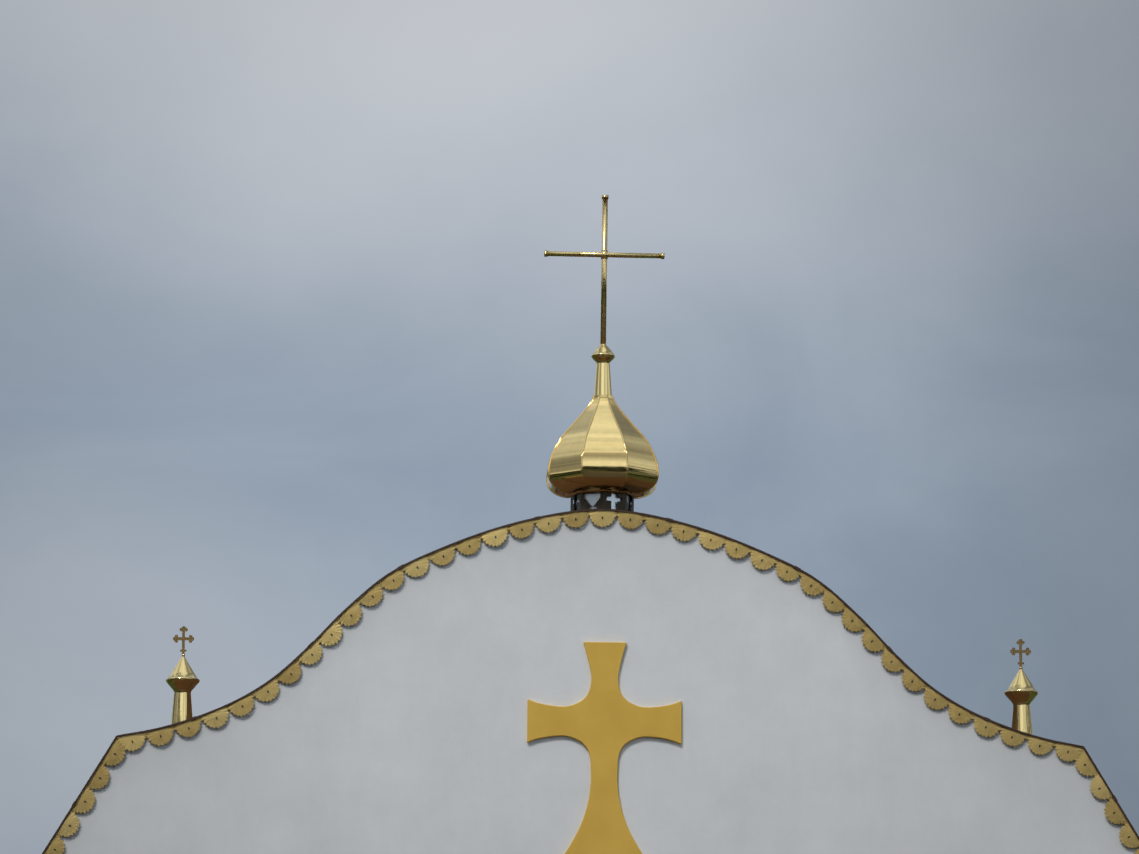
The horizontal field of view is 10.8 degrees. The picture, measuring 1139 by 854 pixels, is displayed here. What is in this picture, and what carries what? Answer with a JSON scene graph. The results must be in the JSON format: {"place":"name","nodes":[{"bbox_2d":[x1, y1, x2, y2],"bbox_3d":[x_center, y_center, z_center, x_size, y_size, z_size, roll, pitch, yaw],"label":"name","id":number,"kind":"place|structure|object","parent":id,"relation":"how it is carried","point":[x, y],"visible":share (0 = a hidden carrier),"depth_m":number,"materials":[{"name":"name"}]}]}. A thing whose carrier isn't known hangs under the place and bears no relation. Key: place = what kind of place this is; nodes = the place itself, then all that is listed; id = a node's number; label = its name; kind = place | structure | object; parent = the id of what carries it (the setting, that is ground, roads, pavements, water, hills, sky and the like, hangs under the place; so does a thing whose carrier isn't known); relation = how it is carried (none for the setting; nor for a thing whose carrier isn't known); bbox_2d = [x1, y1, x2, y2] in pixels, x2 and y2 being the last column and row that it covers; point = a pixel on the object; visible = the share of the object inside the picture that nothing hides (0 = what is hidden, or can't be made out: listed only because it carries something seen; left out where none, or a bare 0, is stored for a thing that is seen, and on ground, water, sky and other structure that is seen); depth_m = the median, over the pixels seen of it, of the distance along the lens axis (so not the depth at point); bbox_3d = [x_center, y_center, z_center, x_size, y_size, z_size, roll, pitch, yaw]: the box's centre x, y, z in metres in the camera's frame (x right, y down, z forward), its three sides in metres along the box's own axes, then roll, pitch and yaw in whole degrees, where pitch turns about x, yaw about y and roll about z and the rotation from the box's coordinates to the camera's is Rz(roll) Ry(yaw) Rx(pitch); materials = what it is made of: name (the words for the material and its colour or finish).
{"place":"outdoors","nodes":[
{"label":"outdoors","id":0,"kind":"place"},
{"bbox_2d":[0,0,1138,853],"label":"sky","id":1,"kind":"structure","parent":0,"point":[287,326],"materials":[{"name":"grey"}]},
{"bbox_2d":[60,515,1138,853],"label":"wall","id":2,"kind":"structure","parent":0,"point":[394,721],"depth_m":62.42,"materials":[{"name":"white paint"}]},
{"bbox_2d":[42,509,1138,853],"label":"trim","id":3,"kind":"structure","parent":2,"relation":"on","point":[588,511],"depth_m":62.55,"materials":[{"name":"gold metal"}]},
{"label":"grass","id":4,"kind":"object","parent":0,"visible":0},
{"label":"church","id":5,"kind":"object","parent":4,"relation":"on","visible":0},
{"bbox_2d":[166,626,199,723],"bbox_3d":[-4.043,2.704,62.950,0.358,1.258,0.358,1,-10,-2],"label":"finial","id":6,"kind":"object","parent":5,"relation":"attached to","point":[182,680],"depth_m":62.85,"materials":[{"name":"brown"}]},
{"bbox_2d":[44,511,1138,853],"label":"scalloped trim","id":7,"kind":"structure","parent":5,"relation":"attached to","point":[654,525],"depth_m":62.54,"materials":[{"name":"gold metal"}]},
{"bbox_2d":[527,642,681,853],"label":"cross","id":8,"kind":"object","parent":5,"relation":"attached to","point":[604,721],"depth_m":62.38,"materials":[{"name":"paint"}]},
{"bbox_2d":[544,195,664,511],"bbox_3d":[0.362,-0.600,63.883,1.280,3.790,1.174,1,-10,-2],"label":"dome with cross","id":9,"kind":"object","parent":5,"relation":"attached to","point":[603,456],"depth_m":63.40,"materials":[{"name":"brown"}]},
{"bbox_2d":[1004,639,1037,734],"bbox_3d":[4.745,2.847,63.248,0.358,1.254,0.358,1,-10,-2],"label":"gold finial","id":10,"kind":"object","parent":5,"relation":"attached to","point":[1021,693],"depth_m":63.15,"materials":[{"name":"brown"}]}
]}

